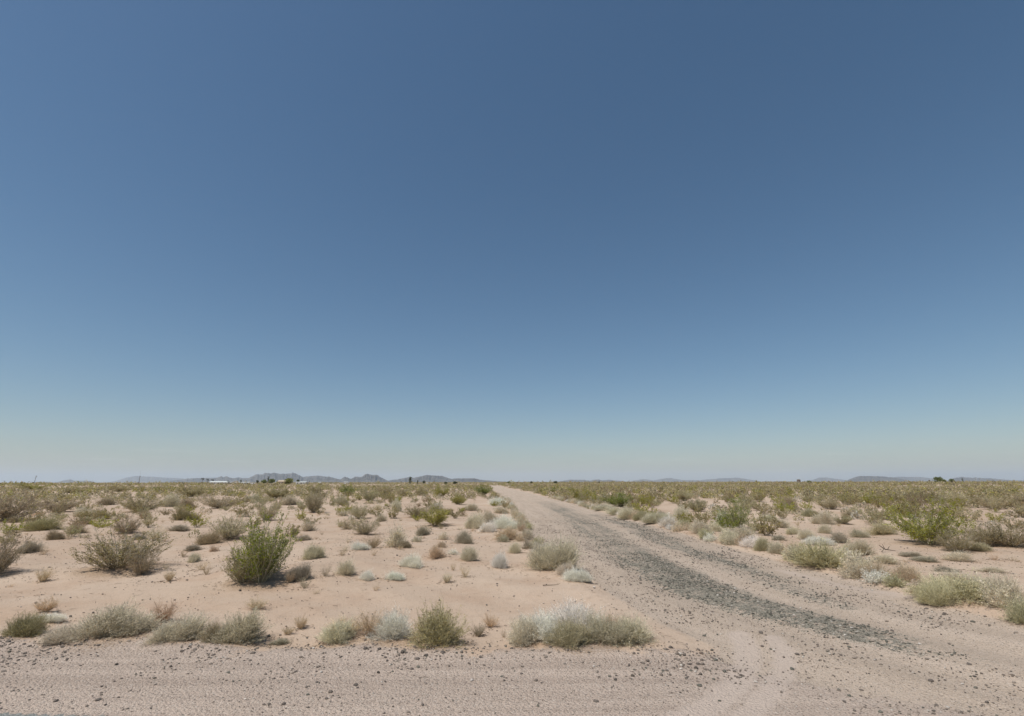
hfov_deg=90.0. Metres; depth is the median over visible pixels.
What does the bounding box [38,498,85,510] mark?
creosote bush
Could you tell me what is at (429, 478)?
mountains
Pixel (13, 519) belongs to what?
bursage shrub
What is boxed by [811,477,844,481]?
hills
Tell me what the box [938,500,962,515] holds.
creosote bush
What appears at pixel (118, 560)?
creosote bush
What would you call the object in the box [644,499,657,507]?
creosote bush
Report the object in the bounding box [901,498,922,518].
creosote bush
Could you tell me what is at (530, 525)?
bursage shrub
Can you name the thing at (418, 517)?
creosote bush
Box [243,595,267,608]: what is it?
dry shrub
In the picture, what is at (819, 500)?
creosote bush
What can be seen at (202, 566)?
dry shrub
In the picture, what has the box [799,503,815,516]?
bursage shrub
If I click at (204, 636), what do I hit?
bursage shrub
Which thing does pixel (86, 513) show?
creosote bush
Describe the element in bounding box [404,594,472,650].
bursage shrub
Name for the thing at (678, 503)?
creosote bush
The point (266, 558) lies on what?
creosote bush
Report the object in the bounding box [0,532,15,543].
creosote bush
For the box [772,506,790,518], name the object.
creosote bush
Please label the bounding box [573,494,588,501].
creosote bush
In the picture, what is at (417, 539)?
bursage shrub
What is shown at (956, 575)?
bursage shrub
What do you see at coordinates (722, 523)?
creosote bush
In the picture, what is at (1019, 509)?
creosote bush
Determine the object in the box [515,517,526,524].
bursage shrub
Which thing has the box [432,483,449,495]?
creosote bush
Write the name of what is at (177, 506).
creosote bush
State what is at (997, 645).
dirt road
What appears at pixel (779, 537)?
bursage shrub
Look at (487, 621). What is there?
dry shrub
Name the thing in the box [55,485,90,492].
creosote bush
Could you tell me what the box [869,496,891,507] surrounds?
creosote bush
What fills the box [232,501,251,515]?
creosote bush
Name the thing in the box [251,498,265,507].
creosote bush
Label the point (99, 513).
bursage shrub
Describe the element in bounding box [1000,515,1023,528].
creosote bush
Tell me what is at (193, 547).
bursage shrub
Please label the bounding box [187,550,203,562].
bursage shrub
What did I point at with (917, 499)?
creosote bush
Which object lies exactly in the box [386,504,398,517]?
creosote bush
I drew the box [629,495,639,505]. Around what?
creosote bush
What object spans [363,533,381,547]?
dry shrub
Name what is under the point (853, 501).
creosote bush
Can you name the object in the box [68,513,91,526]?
creosote bush
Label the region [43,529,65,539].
bursage shrub
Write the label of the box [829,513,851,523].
creosote bush
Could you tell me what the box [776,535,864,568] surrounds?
bursage shrub
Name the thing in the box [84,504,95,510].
creosote bush
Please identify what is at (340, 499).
bursage shrub
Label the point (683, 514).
creosote bush
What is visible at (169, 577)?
dry shrub
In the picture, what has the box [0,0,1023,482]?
sky
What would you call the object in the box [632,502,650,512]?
creosote bush
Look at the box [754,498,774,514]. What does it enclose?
creosote bush
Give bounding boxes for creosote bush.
[0,484,54,520]
[0,517,28,534]
[0,526,31,574]
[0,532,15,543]
[12,481,49,489]
[18,505,47,523]
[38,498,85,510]
[45,502,69,512]
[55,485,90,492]
[64,524,82,535]
[65,522,182,569]
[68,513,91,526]
[76,508,96,517]
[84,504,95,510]
[89,515,119,527]
[93,504,115,520]
[107,485,131,491]
[110,513,143,532]
[111,492,166,510]
[125,543,161,574]
[136,506,148,511]
[142,512,160,527]
[172,484,206,496]
[172,502,185,508]
[184,509,209,527]
[187,502,200,508]
[194,494,241,507]
[206,510,250,539]
[218,529,257,584]
[222,504,301,582]
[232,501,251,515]
[240,494,250,503]
[247,515,261,527]
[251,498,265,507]
[253,497,280,519]
[263,485,293,498]
[284,521,299,536]
[295,508,306,519]
[297,502,306,509]
[302,515,321,523]
[303,487,326,512]
[304,484,323,492]
[335,505,351,511]
[339,484,358,494]
[347,502,371,518]
[349,517,381,533]
[350,515,364,525]
[359,486,379,500]
[366,506,377,513]
[372,508,382,516]
[376,483,393,495]
[380,492,392,499]
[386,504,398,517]
[387,496,395,503]
[396,486,411,494]
[404,503,431,516]
[412,514,422,520]
[421,497,432,506]
[421,503,451,525]
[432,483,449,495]
[449,492,465,504]
[449,507,460,517]
[473,484,492,494]
[500,500,509,507]
[566,486,594,498]
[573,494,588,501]
[578,491,588,500]
[582,491,596,502]
[585,498,602,503]
[588,493,603,502]
[598,490,639,505]
[623,497,639,507]
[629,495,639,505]
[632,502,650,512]
[638,497,645,505]
[640,493,654,504]
[642,508,657,514]
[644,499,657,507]
[666,493,678,503]
[671,490,694,500]
[673,510,694,522]
[675,500,689,509]
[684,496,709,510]
[689,505,711,523]
[709,503,732,518]
[710,512,739,529]
[714,500,752,527]
[723,491,732,502]
[732,498,754,511]
[735,495,756,509]
[738,511,759,532]
[752,488,767,501]
[752,499,767,510]
[752,508,780,535]
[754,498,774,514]
[771,490,781,503]
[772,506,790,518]
[773,498,794,512]
[782,499,799,509]
[783,490,796,499]
[798,500,811,509]
[799,489,818,502]
[811,494,832,507]
[818,494,842,508]
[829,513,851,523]
[838,489,859,503]
[847,495,861,504]
[850,502,865,512]
[856,490,875,498]
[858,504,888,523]
[862,492,880,503]
[862,507,894,518]
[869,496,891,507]
[871,493,888,501]
[880,496,906,515]
[881,494,977,544]
[889,498,918,515]
[893,489,918,500]
[893,495,917,517]
[900,500,929,515]
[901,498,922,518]
[906,492,927,506]
[918,490,932,503]
[927,490,951,505]
[933,521,980,552]
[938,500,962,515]
[947,496,967,507]
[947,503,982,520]
[959,520,1009,545]
[964,490,980,503]
[971,491,1011,508]
[976,517,1023,546]
[984,496,1003,511]
[985,509,1005,521]
[994,494,1011,508]
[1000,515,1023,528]
[1006,496,1021,508]
[1006,497,1023,516]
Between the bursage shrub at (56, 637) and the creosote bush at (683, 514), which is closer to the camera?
the bursage shrub at (56, 637)
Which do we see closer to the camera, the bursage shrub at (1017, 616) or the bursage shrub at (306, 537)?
the bursage shrub at (1017, 616)
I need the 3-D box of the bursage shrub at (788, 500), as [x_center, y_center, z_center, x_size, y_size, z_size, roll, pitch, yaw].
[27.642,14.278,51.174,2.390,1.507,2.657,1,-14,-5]
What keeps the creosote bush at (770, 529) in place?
on the ground
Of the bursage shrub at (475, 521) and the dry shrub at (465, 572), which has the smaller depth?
the dry shrub at (465, 572)
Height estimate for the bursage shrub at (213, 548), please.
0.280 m
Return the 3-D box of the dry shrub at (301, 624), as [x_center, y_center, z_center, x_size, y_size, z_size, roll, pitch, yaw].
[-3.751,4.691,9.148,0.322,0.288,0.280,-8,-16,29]
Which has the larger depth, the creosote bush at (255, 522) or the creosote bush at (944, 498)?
the creosote bush at (944, 498)
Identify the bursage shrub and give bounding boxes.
[0,607,56,637]
[5,515,21,522]
[13,512,68,530]
[13,540,48,552]
[33,621,84,646]
[38,611,69,622]
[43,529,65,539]
[59,593,178,643]
[61,522,90,532]
[68,506,96,516]
[75,516,95,524]
[90,495,117,504]
[92,507,113,518]
[131,533,147,539]
[136,609,215,648]
[137,510,153,518]
[159,492,181,506]
[165,523,189,530]
[168,504,196,519]
[176,497,196,506]
[181,544,203,550]
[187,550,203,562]
[192,528,223,544]
[197,617,225,642]
[198,603,275,644]
[208,545,218,551]
[244,492,258,501]
[265,637,290,645]
[278,494,300,504]
[288,559,312,580]
[297,534,311,540]
[299,540,328,559]
[300,519,318,530]
[314,615,356,644]
[333,494,349,504]
[334,556,356,575]
[337,509,349,515]
[340,517,353,529]
[348,540,370,549]
[358,568,375,580]
[365,603,416,642]
[372,503,382,509]
[377,514,388,521]
[381,521,407,547]
[383,569,405,580]
[390,497,402,510]
[399,539,412,547]
[399,551,423,568]
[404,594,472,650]
[411,534,422,541]
[415,526,431,535]
[425,501,446,509]
[427,542,448,558]
[435,539,446,547]
[437,532,450,539]
[448,548,458,554]
[453,528,473,543]
[457,545,481,561]
[461,502,478,510]
[463,510,485,528]
[478,519,497,531]
[482,509,497,522]
[487,496,505,505]
[489,512,516,528]
[489,549,510,568]
[490,525,525,539]
[494,503,508,513]
[496,533,512,541]
[504,612,542,647]
[507,540,524,553]
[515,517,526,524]
[515,533,523,541]
[516,521,527,531]
[518,603,565,642]
[519,528,534,538]
[519,529,589,570]
[522,536,532,548]
[524,522,533,528]
[527,534,549,565]
[531,534,544,543]
[540,608,596,649]
[541,591,604,635]
[554,560,573,574]
[561,563,595,581]
[578,605,639,647]
[592,502,611,510]
[602,504,623,514]
[608,611,659,646]
[616,506,635,518]
[632,509,646,519]
[640,510,675,523]
[658,514,677,526]
[670,521,686,531]
[672,505,691,521]
[673,518,692,528]
[682,522,691,530]
[690,518,715,533]
[697,524,713,538]
[702,531,717,541]
[708,520,723,531]
[715,526,738,542]
[720,535,735,544]
[721,525,759,537]
[733,529,752,544]
[738,534,759,547]
[750,536,773,550]
[756,513,781,521]
[766,537,785,553]
[767,516,789,527]
[771,534,786,539]
[775,494,797,505]
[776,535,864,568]
[776,545,790,559]
[777,543,800,551]
[784,525,799,534]
[786,544,804,560]
[796,526,816,539]
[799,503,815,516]
[800,533,837,545]
[808,509,836,523]
[817,522,832,533]
[825,530,851,542]
[830,548,877,571]
[835,546,854,560]
[837,559,868,578]
[839,509,859,517]
[843,537,877,554]
[846,527,870,537]
[846,553,886,573]
[850,555,894,577]
[858,567,892,583]
[860,519,900,535]
[868,553,903,564]
[876,572,908,587]
[889,559,928,582]
[892,566,997,606]
[893,551,922,556]
[902,579,925,590]
[906,554,942,562]
[911,572,966,606]
[930,566,982,582]
[931,565,958,571]
[937,550,982,561]
[945,491,971,506]
[966,567,1023,603]
[967,541,993,551]
[967,572,1022,609]
[974,565,1013,572]
[995,589,1023,624]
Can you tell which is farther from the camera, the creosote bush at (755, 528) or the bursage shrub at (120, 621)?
the creosote bush at (755, 528)
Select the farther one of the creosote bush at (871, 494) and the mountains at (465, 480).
the mountains at (465, 480)
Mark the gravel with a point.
(742, 563)
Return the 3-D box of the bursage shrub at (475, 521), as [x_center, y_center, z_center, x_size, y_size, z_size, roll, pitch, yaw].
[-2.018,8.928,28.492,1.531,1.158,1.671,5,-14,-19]
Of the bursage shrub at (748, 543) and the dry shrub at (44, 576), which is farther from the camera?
the bursage shrub at (748, 543)
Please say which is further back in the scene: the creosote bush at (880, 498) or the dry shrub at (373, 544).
the creosote bush at (880, 498)
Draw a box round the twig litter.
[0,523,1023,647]
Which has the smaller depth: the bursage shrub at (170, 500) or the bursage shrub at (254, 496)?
the bursage shrub at (170, 500)
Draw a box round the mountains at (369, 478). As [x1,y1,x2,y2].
[323,474,389,481]
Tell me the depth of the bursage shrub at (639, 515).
33.53 m
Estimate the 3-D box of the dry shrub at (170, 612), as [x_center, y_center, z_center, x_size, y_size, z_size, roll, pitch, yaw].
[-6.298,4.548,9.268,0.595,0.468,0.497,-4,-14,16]
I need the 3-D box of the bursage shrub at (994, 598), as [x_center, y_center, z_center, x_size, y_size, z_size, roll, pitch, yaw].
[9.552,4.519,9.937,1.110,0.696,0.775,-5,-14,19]
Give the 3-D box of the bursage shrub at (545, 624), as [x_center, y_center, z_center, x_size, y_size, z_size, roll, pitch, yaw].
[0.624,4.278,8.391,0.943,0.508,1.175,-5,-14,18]
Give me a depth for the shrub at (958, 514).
33.69 m
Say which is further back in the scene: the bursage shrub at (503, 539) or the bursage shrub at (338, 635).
the bursage shrub at (503, 539)
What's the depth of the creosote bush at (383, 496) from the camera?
71.52 m
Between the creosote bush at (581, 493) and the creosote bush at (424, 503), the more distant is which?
the creosote bush at (581, 493)
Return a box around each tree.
[285,478,293,483]
[933,477,943,481]
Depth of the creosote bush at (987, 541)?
20.95 m
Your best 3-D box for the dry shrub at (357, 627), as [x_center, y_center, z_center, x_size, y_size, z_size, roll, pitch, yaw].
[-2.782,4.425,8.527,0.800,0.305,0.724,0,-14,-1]
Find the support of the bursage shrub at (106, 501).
on the ground
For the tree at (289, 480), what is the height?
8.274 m
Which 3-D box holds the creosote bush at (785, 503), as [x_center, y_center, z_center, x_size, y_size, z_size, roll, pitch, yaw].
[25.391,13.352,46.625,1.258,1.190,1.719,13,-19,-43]
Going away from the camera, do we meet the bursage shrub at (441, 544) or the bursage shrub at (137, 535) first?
the bursage shrub at (441, 544)
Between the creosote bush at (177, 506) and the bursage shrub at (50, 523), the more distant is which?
the creosote bush at (177, 506)
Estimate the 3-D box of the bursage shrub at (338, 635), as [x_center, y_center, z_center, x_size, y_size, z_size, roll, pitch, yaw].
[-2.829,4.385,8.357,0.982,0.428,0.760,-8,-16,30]
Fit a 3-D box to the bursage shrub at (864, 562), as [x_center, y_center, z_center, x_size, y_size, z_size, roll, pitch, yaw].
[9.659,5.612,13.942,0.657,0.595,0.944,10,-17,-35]
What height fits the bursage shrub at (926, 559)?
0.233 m
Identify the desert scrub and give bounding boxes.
[0,480,1023,538]
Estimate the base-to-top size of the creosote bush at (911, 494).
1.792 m
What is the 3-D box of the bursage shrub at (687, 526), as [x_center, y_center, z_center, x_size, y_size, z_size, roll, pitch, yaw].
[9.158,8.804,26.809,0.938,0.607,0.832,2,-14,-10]
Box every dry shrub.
[34,596,59,611]
[35,564,55,581]
[39,548,47,554]
[144,524,166,540]
[149,594,181,621]
[163,570,176,580]
[194,559,210,569]
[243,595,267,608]
[281,624,295,634]
[284,564,296,582]
[295,612,308,628]
[297,576,311,587]
[320,563,331,575]
[323,613,362,631]
[352,607,388,635]
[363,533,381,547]
[441,573,451,582]
[460,562,470,576]
[470,622,485,636]
[481,610,498,626]
[605,612,618,628]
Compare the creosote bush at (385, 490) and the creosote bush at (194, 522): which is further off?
the creosote bush at (385, 490)
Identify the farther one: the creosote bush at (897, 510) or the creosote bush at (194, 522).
the creosote bush at (897, 510)
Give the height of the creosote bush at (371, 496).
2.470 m
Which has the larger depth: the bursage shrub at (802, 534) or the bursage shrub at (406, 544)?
the bursage shrub at (802, 534)
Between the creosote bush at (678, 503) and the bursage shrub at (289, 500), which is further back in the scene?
the bursage shrub at (289, 500)
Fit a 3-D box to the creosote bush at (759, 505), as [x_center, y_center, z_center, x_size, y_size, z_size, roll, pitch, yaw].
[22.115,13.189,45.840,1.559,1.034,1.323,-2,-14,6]
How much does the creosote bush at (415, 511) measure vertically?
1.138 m
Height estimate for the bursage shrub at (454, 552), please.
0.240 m
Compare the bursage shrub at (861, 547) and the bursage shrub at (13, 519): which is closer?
the bursage shrub at (861, 547)
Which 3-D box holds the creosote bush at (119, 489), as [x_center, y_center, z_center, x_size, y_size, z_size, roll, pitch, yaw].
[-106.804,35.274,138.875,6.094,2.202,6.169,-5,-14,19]
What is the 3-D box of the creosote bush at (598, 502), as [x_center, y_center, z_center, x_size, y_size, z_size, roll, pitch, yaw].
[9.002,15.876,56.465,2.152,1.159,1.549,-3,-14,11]
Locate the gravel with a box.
[0,515,1023,715]
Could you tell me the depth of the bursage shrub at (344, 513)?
37.79 m
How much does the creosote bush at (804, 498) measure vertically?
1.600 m
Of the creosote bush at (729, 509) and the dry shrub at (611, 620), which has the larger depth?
the creosote bush at (729, 509)
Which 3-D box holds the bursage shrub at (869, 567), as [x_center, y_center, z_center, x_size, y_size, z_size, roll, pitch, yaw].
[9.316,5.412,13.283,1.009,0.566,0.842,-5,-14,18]
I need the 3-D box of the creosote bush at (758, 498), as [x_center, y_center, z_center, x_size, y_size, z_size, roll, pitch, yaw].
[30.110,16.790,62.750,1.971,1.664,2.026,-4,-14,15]
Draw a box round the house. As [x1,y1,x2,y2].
[210,481,229,483]
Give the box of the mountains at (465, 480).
[444,478,501,481]
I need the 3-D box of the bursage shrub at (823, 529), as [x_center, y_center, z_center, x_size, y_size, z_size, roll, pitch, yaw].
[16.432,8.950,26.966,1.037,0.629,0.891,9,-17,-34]
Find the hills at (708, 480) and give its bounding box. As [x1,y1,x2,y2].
[627,478,759,481]
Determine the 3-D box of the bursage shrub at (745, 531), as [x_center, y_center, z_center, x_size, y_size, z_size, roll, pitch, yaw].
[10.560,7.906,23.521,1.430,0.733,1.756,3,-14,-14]
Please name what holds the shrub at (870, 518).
on the ground
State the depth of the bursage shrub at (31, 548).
18.89 m
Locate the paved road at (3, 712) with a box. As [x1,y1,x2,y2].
[0,709,373,715]
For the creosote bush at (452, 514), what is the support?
on the ground
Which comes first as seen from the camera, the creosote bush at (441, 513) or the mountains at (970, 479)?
the creosote bush at (441, 513)
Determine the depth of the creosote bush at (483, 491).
103.49 m
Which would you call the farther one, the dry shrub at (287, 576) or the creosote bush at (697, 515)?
the creosote bush at (697, 515)
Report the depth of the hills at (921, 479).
23446.24 m
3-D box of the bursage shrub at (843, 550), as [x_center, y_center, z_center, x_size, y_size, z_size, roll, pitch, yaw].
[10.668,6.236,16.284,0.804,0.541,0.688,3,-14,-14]
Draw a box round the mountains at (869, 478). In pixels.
[846,476,911,481]
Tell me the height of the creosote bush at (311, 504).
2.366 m
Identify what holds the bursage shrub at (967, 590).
on the ground
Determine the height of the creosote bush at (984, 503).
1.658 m
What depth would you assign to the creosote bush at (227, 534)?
22.56 m
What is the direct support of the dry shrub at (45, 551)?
on the ground
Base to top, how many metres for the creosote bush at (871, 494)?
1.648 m
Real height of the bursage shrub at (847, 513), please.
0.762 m
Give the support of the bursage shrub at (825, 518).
on the ground
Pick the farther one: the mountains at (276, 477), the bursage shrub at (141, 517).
the mountains at (276, 477)
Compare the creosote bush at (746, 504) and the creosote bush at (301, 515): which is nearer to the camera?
the creosote bush at (301, 515)
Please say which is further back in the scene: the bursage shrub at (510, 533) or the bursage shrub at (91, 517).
the bursage shrub at (91, 517)
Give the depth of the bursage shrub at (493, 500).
58.23 m
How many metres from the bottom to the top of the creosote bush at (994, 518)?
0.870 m
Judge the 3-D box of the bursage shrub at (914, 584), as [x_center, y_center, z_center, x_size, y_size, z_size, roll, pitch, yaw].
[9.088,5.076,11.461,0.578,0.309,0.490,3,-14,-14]
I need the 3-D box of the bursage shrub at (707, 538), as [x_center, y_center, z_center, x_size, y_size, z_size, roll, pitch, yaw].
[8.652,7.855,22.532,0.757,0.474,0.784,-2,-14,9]
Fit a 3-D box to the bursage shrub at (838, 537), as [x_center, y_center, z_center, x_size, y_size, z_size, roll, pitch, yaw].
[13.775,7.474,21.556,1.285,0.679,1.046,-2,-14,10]
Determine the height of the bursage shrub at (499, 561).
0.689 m
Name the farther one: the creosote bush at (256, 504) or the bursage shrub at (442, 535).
the creosote bush at (256, 504)
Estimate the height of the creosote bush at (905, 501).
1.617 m
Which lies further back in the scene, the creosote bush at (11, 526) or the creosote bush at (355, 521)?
the creosote bush at (355, 521)
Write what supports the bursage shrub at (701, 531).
on the ground
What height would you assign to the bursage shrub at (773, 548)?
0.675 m
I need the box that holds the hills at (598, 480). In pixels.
[558,479,624,481]
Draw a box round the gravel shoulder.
[0,630,1023,715]
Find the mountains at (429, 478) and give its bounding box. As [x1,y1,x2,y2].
[389,475,450,481]
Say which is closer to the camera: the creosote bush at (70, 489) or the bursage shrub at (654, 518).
the bursage shrub at (654, 518)
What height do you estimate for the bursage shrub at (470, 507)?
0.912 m
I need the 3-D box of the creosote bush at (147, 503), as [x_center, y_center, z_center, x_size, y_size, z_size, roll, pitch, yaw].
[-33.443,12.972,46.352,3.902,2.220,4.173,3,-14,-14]
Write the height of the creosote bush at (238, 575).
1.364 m
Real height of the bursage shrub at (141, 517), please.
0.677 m
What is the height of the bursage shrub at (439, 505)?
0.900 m
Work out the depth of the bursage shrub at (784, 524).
29.48 m
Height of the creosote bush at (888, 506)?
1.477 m
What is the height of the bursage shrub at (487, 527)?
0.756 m
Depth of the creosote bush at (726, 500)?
63.14 m
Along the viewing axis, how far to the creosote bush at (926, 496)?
56.63 m
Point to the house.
(215, 482)
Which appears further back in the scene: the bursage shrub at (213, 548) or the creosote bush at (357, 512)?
the creosote bush at (357, 512)
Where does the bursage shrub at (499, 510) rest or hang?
on the ground
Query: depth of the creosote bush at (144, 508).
41.61 m
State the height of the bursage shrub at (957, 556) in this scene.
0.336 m
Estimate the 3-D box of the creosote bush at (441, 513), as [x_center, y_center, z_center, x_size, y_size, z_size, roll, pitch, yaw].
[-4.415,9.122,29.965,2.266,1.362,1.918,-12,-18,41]
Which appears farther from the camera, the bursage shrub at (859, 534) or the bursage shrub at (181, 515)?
the bursage shrub at (181, 515)
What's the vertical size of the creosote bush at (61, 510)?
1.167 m
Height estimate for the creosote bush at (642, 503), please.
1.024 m
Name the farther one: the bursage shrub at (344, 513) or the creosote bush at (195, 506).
the creosote bush at (195, 506)
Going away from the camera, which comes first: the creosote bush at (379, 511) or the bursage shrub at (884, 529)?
the bursage shrub at (884, 529)
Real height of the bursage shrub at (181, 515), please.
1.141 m
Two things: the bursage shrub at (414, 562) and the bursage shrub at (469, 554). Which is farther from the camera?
the bursage shrub at (469, 554)
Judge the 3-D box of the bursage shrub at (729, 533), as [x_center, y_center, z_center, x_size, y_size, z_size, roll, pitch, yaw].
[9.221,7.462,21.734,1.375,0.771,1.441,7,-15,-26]
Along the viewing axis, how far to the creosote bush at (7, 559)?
14.63 m
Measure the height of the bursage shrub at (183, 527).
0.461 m
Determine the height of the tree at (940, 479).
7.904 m
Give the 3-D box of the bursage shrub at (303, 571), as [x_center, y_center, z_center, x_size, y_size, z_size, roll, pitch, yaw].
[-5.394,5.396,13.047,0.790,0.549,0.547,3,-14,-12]
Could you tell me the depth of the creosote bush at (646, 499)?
56.74 m
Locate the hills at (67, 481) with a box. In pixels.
[53,479,91,482]
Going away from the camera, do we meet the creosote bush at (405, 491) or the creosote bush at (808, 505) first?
the creosote bush at (808, 505)
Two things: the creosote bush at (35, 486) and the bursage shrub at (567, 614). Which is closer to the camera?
the bursage shrub at (567, 614)
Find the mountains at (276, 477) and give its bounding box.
[160,473,335,482]
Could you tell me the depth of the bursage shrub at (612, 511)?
39.71 m
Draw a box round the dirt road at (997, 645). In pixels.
[489,485,1023,706]
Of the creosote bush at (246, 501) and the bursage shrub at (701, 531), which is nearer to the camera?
the bursage shrub at (701, 531)
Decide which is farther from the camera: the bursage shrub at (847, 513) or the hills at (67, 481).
the hills at (67, 481)
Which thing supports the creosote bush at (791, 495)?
on the ground
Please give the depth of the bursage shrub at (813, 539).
20.82 m
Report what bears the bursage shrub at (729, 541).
on the ground
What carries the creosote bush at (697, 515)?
on the ground
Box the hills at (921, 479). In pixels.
[895,477,946,481]
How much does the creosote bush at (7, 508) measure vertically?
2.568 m
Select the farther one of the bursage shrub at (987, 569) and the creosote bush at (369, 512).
the creosote bush at (369, 512)
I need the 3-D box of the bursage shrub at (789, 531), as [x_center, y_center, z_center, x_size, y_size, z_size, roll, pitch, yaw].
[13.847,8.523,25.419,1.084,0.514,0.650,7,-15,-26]
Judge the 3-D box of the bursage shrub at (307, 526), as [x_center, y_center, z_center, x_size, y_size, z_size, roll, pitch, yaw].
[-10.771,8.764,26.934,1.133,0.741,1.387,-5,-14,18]
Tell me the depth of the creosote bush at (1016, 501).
47.63 m
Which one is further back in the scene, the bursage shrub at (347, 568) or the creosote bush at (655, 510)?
the creosote bush at (655, 510)
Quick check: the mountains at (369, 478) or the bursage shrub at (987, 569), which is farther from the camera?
the mountains at (369, 478)
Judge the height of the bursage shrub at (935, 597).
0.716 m
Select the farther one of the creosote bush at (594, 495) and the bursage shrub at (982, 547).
the creosote bush at (594, 495)
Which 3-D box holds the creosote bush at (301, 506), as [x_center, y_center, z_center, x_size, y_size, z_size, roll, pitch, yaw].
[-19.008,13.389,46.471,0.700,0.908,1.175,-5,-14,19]
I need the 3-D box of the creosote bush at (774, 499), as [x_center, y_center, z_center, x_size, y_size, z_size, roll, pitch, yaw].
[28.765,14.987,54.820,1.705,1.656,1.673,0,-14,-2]
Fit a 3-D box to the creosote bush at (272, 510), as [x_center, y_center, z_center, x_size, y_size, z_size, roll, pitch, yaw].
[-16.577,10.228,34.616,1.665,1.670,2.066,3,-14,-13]
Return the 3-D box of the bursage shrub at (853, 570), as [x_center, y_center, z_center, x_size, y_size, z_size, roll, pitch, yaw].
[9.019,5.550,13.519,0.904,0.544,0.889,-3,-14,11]
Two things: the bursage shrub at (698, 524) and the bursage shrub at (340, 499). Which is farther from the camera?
the bursage shrub at (340, 499)
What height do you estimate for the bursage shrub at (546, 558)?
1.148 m
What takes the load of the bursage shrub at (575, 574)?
on the ground
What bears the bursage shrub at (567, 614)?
on the gravel shoulder
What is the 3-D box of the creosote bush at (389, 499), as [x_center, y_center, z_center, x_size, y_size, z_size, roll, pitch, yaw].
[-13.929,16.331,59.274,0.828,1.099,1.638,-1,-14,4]
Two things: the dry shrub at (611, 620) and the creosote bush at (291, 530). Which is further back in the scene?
the creosote bush at (291, 530)
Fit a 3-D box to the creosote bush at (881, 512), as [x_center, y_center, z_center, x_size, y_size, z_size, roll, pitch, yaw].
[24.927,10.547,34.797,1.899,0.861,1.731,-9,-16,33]
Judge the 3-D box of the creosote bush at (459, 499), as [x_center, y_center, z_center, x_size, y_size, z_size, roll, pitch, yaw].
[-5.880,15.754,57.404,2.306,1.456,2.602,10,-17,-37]
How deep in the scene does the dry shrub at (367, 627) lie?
8.34 m
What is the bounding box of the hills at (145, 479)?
[111,476,182,482]
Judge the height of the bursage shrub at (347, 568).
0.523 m
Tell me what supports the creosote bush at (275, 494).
on the ground
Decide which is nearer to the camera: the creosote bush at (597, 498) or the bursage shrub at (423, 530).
the bursage shrub at (423, 530)
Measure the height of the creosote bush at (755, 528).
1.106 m
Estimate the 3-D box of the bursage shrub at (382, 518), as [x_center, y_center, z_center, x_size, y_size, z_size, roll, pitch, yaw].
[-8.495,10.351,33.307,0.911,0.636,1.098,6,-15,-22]
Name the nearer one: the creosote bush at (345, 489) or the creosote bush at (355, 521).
the creosote bush at (355, 521)
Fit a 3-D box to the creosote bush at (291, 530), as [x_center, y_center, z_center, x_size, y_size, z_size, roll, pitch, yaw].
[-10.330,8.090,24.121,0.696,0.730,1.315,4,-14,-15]
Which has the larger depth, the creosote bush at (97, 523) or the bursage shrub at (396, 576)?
the creosote bush at (97, 523)
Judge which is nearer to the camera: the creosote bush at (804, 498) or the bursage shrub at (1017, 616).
the bursage shrub at (1017, 616)
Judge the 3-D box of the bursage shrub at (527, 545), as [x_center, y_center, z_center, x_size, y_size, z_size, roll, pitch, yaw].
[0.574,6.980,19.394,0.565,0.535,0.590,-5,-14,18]
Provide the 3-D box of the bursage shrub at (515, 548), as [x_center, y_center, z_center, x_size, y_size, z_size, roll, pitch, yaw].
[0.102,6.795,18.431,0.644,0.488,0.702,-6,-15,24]
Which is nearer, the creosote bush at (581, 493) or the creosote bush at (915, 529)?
the creosote bush at (915, 529)
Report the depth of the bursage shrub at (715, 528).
26.44 m
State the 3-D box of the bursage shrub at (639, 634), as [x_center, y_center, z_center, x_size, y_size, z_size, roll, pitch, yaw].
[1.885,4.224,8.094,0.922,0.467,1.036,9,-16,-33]
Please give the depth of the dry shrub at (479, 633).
8.74 m
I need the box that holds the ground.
[0,481,1023,646]
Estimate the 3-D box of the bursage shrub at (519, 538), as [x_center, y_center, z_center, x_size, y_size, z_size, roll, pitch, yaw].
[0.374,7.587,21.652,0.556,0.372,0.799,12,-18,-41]
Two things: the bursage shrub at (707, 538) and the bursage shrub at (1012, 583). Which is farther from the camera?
the bursage shrub at (707, 538)
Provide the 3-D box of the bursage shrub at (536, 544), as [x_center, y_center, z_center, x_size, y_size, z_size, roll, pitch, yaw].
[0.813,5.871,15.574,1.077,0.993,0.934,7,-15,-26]
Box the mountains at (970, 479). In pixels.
[948,477,1023,481]
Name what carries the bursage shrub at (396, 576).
on the ground
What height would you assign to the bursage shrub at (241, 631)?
0.587 m
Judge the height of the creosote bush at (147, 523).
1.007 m
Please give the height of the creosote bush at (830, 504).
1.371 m
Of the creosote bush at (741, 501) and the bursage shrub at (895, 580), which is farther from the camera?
the creosote bush at (741, 501)
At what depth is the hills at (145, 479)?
28341.34 m
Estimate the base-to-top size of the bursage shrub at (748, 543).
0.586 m
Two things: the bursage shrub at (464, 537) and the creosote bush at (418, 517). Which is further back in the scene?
the creosote bush at (418, 517)

